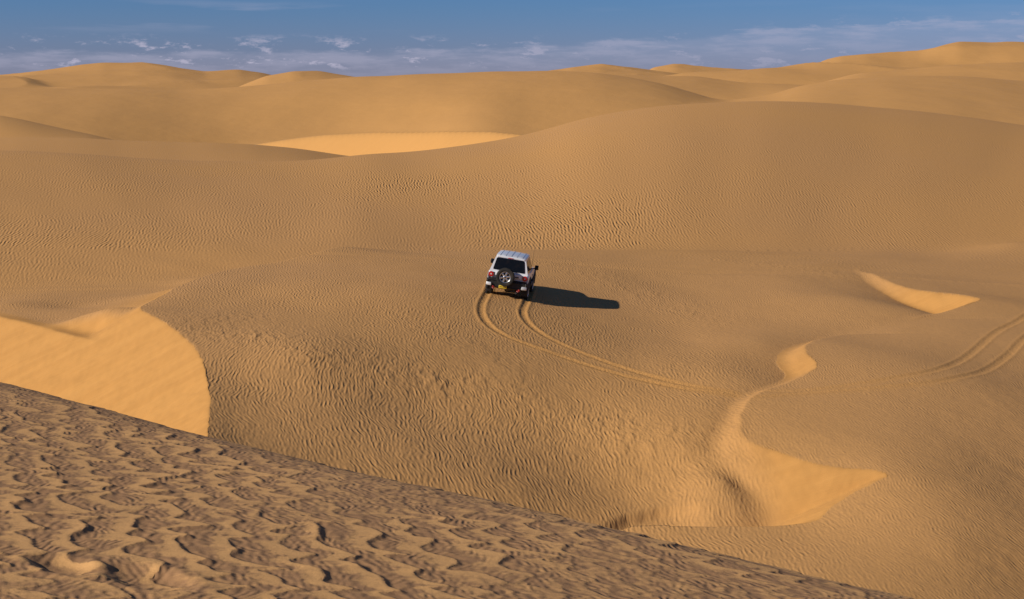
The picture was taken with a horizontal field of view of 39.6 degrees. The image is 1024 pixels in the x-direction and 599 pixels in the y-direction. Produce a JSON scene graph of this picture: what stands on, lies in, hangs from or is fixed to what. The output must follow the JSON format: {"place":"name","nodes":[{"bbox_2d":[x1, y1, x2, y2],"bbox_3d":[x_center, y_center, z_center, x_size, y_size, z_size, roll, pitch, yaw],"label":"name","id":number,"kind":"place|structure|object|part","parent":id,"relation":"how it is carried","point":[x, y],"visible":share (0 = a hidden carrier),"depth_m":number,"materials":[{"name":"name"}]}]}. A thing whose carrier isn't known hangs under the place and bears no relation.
{"place":"outdoors","nodes":[
{"label":"outdoors","id":0,"kind":"place"},
{"bbox_2d":[0,382,913,598],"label":"foreground dune","id":1,"kind":"structure","parent":0,"point":[99,503],"depth_m":6.73,"materials":[{"name":"beige sand"}]},
{"bbox_2d":[0,42,1023,598],"bbox_3d":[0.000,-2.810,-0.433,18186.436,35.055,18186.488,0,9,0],"label":"ground","id":2,"kind":"structure","parent":0,"point":[770,316],"depth_m":66.35,"materials":[{"name":"beige sand"}]},
{"bbox_2d":[485,250,538,299],"bbox_3d":[0.023,-1.221,61.400,2.107,2.005,4.649,9,9,4],"label":"off road car","id":3,"kind":"object","parent":2,"relation":"on","point":[508,271],"visible":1,"depth_m":59.47,"materials":[{"name":"white paint"}]},
{"bbox_3d":[-0.089,-1.421,59.461,1.341,0.508,0.159,9,9,4],"label":"rear window","id":4,"kind":"part","parent":3,"relation":"part of","materials":[{"name":"black glass"}]},
{"bbox_2d":[0,0,1023,76],"label":"sky","id":5,"kind":"structure","parent":0,"point":[355,38],"materials":[{"name":"blue"}]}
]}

